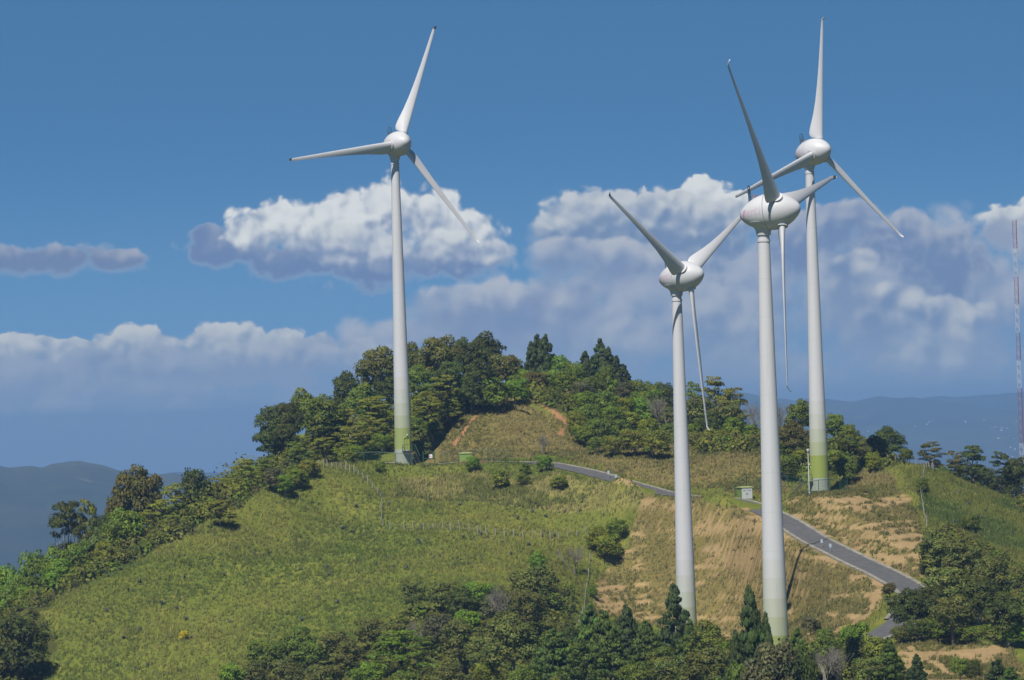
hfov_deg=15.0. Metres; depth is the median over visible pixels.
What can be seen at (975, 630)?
shrub
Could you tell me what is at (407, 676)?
shrub
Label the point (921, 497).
wire fence
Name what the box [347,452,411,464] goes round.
fence
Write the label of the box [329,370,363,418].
broadleaf tree
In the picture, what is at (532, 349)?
cypress tree
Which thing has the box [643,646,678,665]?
shrub
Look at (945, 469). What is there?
shrub
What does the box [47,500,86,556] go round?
layered tree
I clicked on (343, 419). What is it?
layered tree
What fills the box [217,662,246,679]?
shrub
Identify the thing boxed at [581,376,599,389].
shrub
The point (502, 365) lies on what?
broadleaf tree
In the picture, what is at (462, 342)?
broadleaf tree
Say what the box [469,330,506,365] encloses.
broadleaf tree
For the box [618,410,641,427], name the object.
shrub
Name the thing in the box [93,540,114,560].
shrub
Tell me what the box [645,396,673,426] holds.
leafless tree
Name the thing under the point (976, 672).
shrub
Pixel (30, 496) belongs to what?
hills
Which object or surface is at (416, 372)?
broadleaf tree
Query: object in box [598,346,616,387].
cypress tree
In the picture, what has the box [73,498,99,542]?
layered tree
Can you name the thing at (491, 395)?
shrub
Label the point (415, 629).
leafless tree
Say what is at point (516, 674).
shrub
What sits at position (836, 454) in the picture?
shrub
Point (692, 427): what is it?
shrub
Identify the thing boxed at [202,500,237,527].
layered tree
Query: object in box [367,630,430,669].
layered tree
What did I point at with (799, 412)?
broadleaf tree
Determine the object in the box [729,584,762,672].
cypress tree
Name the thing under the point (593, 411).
shrub
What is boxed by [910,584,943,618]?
broadleaf tree
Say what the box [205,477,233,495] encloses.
layered tree
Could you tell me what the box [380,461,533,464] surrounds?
gravel track
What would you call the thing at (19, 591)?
shrub
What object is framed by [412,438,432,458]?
shrub
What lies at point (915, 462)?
wire fence
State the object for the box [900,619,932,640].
shrub
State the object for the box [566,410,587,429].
shrub
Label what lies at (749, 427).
shrub
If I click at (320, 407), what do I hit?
broadleaf tree
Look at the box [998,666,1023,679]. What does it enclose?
cypress tree
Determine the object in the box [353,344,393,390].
broadleaf tree
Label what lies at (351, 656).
shrub
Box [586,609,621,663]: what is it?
cypress tree
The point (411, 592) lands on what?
broadleaf tree
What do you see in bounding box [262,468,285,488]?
shrub
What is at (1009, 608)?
broadleaf tree
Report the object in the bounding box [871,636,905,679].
cypress tree
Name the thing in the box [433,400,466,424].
layered tree
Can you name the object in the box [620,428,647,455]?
shrub
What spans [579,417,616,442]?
shrub
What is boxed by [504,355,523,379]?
broadleaf tree
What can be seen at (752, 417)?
leafless tree
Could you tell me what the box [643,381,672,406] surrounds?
shrub
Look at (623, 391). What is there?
shrub
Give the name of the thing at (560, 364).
shrub
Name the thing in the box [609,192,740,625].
wind turbine
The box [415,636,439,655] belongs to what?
layered tree
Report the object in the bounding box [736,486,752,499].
kiosk
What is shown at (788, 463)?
shrub
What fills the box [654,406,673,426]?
shrub
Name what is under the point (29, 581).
shrub
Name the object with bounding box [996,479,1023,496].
broadleaf tree
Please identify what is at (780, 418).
leafless tree
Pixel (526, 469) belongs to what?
shrub
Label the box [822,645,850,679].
leafless tree
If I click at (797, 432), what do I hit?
broadleaf tree
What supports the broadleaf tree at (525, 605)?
on the hillside
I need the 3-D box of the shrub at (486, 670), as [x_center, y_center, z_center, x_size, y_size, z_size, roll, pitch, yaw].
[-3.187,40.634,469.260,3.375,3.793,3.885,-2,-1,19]
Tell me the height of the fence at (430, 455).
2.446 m
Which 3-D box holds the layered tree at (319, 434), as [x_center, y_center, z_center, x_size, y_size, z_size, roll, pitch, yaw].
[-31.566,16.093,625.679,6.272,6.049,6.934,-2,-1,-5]
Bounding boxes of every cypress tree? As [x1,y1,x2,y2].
[522,340,538,386]
[524,628,578,679]
[526,334,540,366]
[533,333,555,372]
[556,637,600,679]
[572,604,599,661]
[578,350,595,384]
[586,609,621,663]
[588,338,612,376]
[588,635,635,679]
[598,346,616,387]
[611,355,623,379]
[616,364,631,388]
[616,603,641,665]
[630,619,662,669]
[656,582,689,656]
[675,618,694,666]
[722,629,746,679]
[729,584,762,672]
[758,611,773,658]
[768,634,775,674]
[790,627,815,679]
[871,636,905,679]
[904,654,927,679]
[983,659,1006,679]
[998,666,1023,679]
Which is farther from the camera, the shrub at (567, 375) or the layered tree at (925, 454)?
the shrub at (567, 375)
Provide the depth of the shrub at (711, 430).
613.21 m
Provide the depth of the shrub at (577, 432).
624.97 m
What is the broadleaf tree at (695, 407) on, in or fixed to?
on the hillside
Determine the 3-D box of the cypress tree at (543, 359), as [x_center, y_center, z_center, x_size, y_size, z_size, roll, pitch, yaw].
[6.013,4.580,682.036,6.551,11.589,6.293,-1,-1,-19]
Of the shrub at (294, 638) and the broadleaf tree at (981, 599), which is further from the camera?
the shrub at (294, 638)
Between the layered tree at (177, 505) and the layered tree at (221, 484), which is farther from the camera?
the layered tree at (221, 484)
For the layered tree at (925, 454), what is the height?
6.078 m
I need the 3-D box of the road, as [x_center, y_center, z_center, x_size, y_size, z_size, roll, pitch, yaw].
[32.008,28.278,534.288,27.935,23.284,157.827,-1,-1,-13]
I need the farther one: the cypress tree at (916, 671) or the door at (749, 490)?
the door at (749, 490)
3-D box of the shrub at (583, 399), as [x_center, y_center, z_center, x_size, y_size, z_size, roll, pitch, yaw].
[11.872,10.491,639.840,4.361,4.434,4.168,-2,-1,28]
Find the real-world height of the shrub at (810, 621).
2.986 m
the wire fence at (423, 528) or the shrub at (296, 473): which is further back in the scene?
the shrub at (296, 473)
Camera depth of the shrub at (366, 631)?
511.94 m
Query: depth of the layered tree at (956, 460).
637.19 m
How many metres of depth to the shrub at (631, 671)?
440.54 m
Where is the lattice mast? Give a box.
[1012,220,1023,478]
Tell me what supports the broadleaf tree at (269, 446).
on the hillside
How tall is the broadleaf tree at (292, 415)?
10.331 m
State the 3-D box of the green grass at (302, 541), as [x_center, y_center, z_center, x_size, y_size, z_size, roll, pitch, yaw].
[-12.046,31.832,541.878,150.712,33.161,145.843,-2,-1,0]
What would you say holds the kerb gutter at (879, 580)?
on the road
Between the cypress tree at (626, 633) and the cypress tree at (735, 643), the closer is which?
the cypress tree at (735, 643)
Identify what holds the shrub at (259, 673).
on the hillside
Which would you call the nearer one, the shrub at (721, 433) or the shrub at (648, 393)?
the shrub at (721, 433)
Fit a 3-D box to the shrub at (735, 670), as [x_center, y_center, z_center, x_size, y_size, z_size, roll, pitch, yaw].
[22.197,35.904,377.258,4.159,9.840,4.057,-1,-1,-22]
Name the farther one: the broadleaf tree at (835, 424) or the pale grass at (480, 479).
the broadleaf tree at (835, 424)
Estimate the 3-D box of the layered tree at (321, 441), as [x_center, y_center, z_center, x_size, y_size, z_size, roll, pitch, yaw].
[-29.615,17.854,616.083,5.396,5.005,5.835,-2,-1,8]
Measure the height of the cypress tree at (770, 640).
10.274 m
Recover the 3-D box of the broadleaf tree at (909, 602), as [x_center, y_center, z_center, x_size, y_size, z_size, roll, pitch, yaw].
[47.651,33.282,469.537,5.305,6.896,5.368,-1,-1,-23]
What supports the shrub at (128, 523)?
on the hillside
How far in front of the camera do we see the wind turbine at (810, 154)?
571.26 m
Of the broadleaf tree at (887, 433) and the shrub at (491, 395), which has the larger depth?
the shrub at (491, 395)
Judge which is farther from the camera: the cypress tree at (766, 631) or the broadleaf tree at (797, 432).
the broadleaf tree at (797, 432)
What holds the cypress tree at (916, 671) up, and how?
on the hillside
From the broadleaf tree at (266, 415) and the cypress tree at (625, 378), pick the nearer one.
the broadleaf tree at (266, 415)
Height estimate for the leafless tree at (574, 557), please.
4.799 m
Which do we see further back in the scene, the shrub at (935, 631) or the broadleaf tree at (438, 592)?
the broadleaf tree at (438, 592)
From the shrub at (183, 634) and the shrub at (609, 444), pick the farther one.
the shrub at (609, 444)
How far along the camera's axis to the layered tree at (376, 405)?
629.01 m
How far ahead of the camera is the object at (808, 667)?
382.37 m
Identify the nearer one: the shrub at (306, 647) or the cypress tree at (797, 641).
the cypress tree at (797, 641)
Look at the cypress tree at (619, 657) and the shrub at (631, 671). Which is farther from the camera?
the cypress tree at (619, 657)
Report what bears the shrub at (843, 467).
on the hillside
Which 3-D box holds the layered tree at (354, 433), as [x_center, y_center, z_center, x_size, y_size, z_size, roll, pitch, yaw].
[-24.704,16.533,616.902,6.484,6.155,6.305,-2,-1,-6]
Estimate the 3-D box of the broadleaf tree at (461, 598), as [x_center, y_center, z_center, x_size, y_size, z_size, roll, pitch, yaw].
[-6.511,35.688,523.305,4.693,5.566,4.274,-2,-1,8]
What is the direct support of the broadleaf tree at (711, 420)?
on the hillside
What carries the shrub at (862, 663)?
on the hillside
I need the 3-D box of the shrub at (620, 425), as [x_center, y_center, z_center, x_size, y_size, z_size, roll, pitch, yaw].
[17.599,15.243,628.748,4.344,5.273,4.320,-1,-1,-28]
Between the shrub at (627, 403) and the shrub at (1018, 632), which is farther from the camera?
the shrub at (627, 403)
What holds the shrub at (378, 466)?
on the hillside
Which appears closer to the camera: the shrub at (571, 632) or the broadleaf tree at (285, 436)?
the shrub at (571, 632)
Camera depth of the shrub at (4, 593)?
562.52 m
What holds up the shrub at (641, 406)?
on the hillside
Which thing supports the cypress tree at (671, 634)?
on the hillside
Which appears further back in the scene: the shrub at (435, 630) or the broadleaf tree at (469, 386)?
the broadleaf tree at (469, 386)
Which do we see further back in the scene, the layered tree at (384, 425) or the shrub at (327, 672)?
the layered tree at (384, 425)
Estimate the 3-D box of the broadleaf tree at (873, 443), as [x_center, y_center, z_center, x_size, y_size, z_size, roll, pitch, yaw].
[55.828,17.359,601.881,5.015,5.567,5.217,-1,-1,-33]
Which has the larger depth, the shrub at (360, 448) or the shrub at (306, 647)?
the shrub at (360, 448)
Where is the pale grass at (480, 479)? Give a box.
[390,469,642,512]
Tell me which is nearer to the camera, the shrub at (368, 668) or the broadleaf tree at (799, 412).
the shrub at (368, 668)
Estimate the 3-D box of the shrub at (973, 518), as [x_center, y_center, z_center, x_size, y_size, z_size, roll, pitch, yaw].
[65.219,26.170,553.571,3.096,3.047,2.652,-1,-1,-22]
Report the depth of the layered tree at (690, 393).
661.33 m
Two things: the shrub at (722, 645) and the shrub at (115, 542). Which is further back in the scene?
the shrub at (115, 542)
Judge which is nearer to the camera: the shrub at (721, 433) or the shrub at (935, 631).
the shrub at (935, 631)
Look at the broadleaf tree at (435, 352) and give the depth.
661.96 m
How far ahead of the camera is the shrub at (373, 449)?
617.26 m
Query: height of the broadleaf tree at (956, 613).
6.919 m
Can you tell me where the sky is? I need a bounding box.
[0,0,1023,474]
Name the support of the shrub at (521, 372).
on the hillside
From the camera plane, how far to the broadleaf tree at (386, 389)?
651.51 m
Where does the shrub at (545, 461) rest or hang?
on the hillside
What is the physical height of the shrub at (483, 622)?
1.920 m
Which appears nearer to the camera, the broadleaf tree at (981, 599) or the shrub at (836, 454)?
the broadleaf tree at (981, 599)
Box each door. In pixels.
[742,488,746,498]
[747,488,751,498]
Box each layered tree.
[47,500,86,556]
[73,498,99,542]
[132,509,157,536]
[147,483,186,525]
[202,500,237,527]
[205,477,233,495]
[225,458,261,487]
[250,455,277,472]
[285,441,313,465]
[297,423,330,454]
[308,437,341,463]
[320,408,367,445]
[337,425,375,458]
[354,396,393,426]
[359,417,393,439]
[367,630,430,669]
[411,391,446,420]
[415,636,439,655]
[419,375,460,405]
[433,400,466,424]
[686,381,708,411]
[699,376,725,406]
[718,387,750,426]
[917,441,945,468]
[945,450,971,479]
[947,464,978,481]
[956,445,992,485]
[986,451,1014,493]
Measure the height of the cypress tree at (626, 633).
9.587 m
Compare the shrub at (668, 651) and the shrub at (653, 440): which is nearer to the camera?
the shrub at (668, 651)
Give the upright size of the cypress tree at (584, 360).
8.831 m
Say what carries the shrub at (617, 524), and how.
on the hillside
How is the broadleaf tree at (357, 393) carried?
on the hillside
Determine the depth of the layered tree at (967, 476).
642.69 m
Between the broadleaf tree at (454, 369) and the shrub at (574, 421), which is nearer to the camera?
the shrub at (574, 421)
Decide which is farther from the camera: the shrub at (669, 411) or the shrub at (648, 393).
the shrub at (648, 393)
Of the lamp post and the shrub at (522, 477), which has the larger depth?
the shrub at (522, 477)
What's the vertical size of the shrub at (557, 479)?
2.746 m
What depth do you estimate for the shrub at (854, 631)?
451.04 m
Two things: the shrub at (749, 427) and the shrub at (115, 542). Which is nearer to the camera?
the shrub at (115, 542)
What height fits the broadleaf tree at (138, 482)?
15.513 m
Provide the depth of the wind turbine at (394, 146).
611.06 m
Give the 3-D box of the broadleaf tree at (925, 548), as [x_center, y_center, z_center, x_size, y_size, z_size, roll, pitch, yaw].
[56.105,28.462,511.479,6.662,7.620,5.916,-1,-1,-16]
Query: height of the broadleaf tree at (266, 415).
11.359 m
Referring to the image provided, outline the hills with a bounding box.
[0,389,1023,592]
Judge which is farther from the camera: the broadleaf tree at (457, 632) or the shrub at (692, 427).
the shrub at (692, 427)
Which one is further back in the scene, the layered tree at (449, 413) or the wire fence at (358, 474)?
the layered tree at (449, 413)
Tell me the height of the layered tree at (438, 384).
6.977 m
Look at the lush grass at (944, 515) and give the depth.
566.98 m
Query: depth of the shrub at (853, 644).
434.77 m
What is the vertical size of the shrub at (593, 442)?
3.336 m
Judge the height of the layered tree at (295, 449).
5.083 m
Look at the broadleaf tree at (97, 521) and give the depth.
580.55 m
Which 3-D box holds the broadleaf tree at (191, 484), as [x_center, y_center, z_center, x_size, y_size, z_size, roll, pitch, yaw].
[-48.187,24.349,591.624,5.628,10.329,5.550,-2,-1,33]
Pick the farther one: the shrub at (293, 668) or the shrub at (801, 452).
the shrub at (801, 452)
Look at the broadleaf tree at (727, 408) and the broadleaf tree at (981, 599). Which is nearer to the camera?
the broadleaf tree at (981, 599)
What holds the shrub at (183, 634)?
on the hillside
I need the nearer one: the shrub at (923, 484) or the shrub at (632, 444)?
the shrub at (923, 484)
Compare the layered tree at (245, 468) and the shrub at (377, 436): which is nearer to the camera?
the layered tree at (245, 468)
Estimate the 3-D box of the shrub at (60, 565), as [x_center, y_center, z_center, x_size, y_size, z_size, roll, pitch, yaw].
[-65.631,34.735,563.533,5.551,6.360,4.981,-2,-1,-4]
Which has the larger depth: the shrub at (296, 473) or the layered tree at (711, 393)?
the layered tree at (711, 393)
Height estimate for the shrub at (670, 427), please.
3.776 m
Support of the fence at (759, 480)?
on the hillside
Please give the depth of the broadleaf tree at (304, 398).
654.03 m
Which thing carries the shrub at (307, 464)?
on the hillside
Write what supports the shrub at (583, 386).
on the hillside
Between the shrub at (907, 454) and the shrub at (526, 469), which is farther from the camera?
the shrub at (526, 469)
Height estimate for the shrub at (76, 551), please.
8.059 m
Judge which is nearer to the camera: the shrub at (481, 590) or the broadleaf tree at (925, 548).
the broadleaf tree at (925, 548)
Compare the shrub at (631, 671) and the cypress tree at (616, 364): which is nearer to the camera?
the shrub at (631, 671)
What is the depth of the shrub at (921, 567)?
513.13 m
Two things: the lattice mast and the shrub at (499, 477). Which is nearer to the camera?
the shrub at (499, 477)
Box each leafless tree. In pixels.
[407,620,427,646]
[486,585,513,621]
[534,434,549,452]
[555,545,586,573]
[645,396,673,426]
[742,400,759,425]
[759,403,789,426]
[811,649,843,679]
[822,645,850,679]
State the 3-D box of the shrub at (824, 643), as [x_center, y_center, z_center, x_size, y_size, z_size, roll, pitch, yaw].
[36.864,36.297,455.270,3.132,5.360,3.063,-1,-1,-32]
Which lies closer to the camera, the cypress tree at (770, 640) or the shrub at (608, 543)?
the cypress tree at (770, 640)
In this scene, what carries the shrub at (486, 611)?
on the hillside
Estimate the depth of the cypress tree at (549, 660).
460.18 m
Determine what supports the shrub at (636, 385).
on the hillside
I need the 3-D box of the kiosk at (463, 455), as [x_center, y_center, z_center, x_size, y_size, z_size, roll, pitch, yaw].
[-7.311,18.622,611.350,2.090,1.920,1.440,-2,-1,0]
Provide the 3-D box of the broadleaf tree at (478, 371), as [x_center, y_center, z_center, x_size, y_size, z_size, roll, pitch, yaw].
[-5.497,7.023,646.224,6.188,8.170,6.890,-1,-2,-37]
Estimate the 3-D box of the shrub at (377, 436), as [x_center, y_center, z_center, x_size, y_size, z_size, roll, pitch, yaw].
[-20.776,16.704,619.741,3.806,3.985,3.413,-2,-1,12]
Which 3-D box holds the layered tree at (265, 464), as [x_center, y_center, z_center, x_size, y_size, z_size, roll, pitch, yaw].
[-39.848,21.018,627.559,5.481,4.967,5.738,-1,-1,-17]
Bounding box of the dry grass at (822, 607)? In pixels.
[439,398,1023,679]
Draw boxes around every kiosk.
[459,452,470,461]
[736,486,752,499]
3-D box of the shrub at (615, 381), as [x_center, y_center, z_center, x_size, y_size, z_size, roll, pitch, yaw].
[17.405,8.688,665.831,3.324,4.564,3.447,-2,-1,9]
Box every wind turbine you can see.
[289,26,478,464]
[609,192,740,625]
[727,59,837,672]
[735,17,903,491]
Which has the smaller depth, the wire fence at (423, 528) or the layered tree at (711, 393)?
the wire fence at (423, 528)
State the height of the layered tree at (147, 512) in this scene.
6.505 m
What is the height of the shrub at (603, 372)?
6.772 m
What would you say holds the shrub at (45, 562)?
on the hillside
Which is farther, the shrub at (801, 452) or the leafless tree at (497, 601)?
the shrub at (801, 452)
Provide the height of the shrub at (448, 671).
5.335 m
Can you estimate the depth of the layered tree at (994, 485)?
623.09 m
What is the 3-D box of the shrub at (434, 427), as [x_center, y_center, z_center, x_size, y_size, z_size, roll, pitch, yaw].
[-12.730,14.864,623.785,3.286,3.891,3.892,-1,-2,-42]
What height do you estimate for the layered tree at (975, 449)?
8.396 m
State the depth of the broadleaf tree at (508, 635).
468.05 m
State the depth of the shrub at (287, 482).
585.74 m
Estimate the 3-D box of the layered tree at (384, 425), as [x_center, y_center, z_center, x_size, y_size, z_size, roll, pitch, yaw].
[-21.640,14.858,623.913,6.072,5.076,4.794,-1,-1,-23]
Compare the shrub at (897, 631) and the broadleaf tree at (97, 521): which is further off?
the broadleaf tree at (97, 521)
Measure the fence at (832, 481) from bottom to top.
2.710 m
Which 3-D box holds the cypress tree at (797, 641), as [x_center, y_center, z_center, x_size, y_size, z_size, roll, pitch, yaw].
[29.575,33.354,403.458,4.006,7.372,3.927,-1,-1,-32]
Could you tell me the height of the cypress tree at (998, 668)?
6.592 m
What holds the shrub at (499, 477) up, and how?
on the hillside
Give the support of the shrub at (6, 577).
on the hillside
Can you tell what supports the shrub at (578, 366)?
on the hillside
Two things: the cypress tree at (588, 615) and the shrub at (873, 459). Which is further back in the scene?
the shrub at (873, 459)
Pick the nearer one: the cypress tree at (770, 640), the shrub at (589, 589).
the cypress tree at (770, 640)
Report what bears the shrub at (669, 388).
on the hillside
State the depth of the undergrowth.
558.32 m
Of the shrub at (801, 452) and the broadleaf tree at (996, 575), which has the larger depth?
the shrub at (801, 452)
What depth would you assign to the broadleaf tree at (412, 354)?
667.36 m
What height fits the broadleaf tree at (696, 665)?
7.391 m
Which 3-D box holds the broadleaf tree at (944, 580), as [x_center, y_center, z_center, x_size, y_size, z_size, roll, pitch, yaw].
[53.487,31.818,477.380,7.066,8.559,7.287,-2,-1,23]
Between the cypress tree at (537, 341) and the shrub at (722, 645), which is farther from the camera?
the cypress tree at (537, 341)
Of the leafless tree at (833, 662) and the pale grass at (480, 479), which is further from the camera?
the pale grass at (480, 479)
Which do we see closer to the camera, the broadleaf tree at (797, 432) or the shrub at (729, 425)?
the broadleaf tree at (797, 432)
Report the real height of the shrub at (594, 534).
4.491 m
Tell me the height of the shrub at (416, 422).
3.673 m
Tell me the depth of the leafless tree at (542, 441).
615.24 m
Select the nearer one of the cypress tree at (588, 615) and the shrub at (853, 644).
the shrub at (853, 644)
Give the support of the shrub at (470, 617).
on the hillside
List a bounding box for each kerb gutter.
[535,461,926,638]
[783,528,899,619]
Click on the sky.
(169, 275)
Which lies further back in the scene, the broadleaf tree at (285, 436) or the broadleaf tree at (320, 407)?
the broadleaf tree at (285, 436)
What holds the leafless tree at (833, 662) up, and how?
on the hillside
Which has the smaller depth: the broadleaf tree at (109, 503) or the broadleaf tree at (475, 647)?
the broadleaf tree at (475, 647)
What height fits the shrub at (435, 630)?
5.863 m
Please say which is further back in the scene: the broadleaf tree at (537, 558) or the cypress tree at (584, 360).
the cypress tree at (584, 360)
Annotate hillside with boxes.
[0,396,1023,679]
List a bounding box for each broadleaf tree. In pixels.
[85,512,112,556]
[102,483,134,536]
[110,463,168,527]
[252,402,291,458]
[256,429,286,454]
[266,400,304,446]
[268,422,299,451]
[286,387,313,435]
[300,394,349,443]
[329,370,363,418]
[338,383,381,416]
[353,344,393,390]
[373,375,393,409]
[393,341,424,396]
[398,579,429,614]
[408,363,438,393]
[411,334,466,382]
[425,579,457,612]
[428,359,467,398]
[436,617,484,674]
[445,585,480,611]
[449,336,480,374]
[455,376,486,415]
[462,358,497,387]
[463,635,503,667]
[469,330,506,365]
[479,609,543,670]
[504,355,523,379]
[507,587,548,624]
[526,550,547,572]
[674,644,730,679]
[685,618,730,653]
[687,394,715,433]
[697,407,724,430]
[706,398,747,425]
[740,638,804,679]
[779,420,808,457]
[784,398,808,426]
[826,413,845,436]
[831,423,864,456]
[857,434,888,456]
[874,425,907,458]
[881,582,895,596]
[885,587,927,635]
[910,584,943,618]
[913,528,958,577]
[919,565,971,605]
[928,594,976,644]
[939,535,988,584]
[950,575,1003,626]
[966,465,999,491]
[970,553,1010,606]
[980,591,1023,646]
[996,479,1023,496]
[1000,455,1023,494]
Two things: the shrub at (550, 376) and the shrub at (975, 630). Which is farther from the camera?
the shrub at (550, 376)
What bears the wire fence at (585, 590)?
on the hillside
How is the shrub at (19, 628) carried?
on the hillside
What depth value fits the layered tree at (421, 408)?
631.12 m
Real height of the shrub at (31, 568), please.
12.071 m
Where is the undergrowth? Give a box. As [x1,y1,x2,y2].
[0,379,1023,679]
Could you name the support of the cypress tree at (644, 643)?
on the hillside
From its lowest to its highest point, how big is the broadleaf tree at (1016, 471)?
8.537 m
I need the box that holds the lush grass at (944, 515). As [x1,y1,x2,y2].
[895,460,1023,572]
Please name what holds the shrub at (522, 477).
on the hillside
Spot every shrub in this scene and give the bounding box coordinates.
[0,563,25,601]
[0,585,16,609]
[0,612,49,677]
[7,573,41,594]
[14,586,46,600]
[17,549,52,595]
[39,545,72,589]
[40,558,74,591]
[66,540,92,572]
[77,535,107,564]
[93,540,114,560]
[98,519,130,552]
[105,506,146,559]
[178,630,188,638]
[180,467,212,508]
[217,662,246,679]
[241,660,269,679]
[246,639,286,669]
[248,471,264,482]
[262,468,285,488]
[266,657,304,679]
[273,474,295,496]
[278,625,316,663]
[285,467,309,488]
[296,640,329,663]
[299,458,321,477]
[306,663,345,679]
[317,629,358,663]
[332,640,366,667]
[337,446,356,461]
[346,444,366,461]
[350,660,385,679]
[354,617,386,647]
[359,440,378,458]
[370,433,392,453]
[373,462,385,472]
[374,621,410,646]
[389,670,422,679]
[411,417,426,433]
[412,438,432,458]
[420,613,455,650]
[422,421,444,441]
[426,662,470,679]
[453,609,481,632]
[465,456,481,469]
[465,582,496,605]
[473,661,500,679]
[474,620,485,628]
[479,377,511,411]
[479,594,509,618]
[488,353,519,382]
[489,468,508,488]
[502,667,541,679]
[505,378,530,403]
[506,564,559,600]
[508,368,533,386]
[516,473,531,485]
[519,462,530,472]
[521,371,549,387]
[536,455,553,471]
[538,371,557,386]
[548,354,571,374]
[548,475,567,488]
[553,368,582,391]
[560,626,578,640]
[564,361,589,381]
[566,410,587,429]
[569,424,590,445]
[570,380,593,394]
[571,391,596,406]
[572,404,602,422]
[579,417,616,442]
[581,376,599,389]
[584,525,608,546]
[586,436,604,452]
[586,585,597,596]
[592,391,619,409]
[595,365,616,391]
[595,533,621,562]
[597,405,625,423]
[600,435,626,454]
[604,378,620,394]
[605,517,628,540]
[609,418,632,440]
[613,396,635,411]
[614,382,632,398]
[616,661,653,679]
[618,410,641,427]
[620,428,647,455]
[625,379,652,400]
[629,397,655,419]
[630,388,663,410]
[635,417,659,431]
[641,429,670,458]
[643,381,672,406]
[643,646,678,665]
[650,655,688,679]
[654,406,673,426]
[657,382,672,408]
[659,423,673,437]
[688,422,703,433]
[704,641,729,674]
[705,427,717,433]
[714,430,726,441]
[720,416,747,434]
[725,660,747,679]
[742,424,755,434]
[779,442,784,455]
[780,453,801,478]
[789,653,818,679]
[792,449,809,464]
[801,615,821,634]
[814,628,838,658]
[827,449,845,465]
[830,457,860,480]
[836,622,869,653]
[838,635,869,670]
[850,656,889,679]
[859,633,884,664]
[865,451,884,470]
[890,625,911,642]
[898,448,914,461]
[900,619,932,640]
[915,478,930,490]
[919,560,938,570]
[924,618,964,638]
[936,467,952,472]
[948,657,968,679]
[961,513,980,528]
[965,624,999,639]
[965,659,983,679]
[1001,620,1023,647]
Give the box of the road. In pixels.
[524,462,923,663]
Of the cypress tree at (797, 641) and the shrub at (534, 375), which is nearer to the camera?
the cypress tree at (797, 641)
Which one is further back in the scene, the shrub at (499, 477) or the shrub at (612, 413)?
the shrub at (612, 413)
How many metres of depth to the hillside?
556.55 m
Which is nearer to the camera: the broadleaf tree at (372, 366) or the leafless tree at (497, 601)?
the leafless tree at (497, 601)
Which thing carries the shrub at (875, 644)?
on the hillside
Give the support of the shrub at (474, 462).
on the hillside
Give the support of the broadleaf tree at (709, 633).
on the hillside
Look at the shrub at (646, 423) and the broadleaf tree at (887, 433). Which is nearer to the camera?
the broadleaf tree at (887, 433)
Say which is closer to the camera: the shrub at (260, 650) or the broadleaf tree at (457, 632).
the broadleaf tree at (457, 632)
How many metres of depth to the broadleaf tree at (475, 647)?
474.40 m
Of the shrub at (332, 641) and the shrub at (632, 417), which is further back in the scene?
the shrub at (632, 417)
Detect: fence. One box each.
[318,459,383,522]
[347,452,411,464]
[389,522,596,538]
[423,450,510,463]
[577,552,589,622]
[734,476,800,494]
[806,477,847,493]
[870,454,933,469]
[920,465,926,525]
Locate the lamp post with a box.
[806,449,809,493]
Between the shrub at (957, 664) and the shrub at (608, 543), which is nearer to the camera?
the shrub at (957, 664)
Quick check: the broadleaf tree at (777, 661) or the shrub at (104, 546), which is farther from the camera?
the shrub at (104, 546)
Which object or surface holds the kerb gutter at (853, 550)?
on the road
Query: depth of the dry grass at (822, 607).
562.86 m
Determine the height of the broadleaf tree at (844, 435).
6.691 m
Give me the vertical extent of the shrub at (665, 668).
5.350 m
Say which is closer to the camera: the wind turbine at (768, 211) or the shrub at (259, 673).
the wind turbine at (768, 211)
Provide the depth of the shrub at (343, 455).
607.37 m
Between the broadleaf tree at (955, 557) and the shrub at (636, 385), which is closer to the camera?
the broadleaf tree at (955, 557)
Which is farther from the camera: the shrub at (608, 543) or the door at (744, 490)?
the door at (744, 490)
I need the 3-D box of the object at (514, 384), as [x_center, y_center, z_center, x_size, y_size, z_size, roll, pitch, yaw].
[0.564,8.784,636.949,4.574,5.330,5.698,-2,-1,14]
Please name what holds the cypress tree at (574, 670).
on the hillside
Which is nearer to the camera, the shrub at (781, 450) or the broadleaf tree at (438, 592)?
the broadleaf tree at (438, 592)
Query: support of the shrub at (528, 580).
on the hillside
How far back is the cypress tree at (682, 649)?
468.82 m
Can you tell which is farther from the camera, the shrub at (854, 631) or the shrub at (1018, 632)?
the shrub at (1018, 632)
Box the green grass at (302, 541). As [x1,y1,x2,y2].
[40,442,946,679]
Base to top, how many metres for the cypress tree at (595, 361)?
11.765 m
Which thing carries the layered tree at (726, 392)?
on the hillside
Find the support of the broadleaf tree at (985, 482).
on the hillside
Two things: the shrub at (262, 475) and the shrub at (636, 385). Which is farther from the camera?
the shrub at (636, 385)

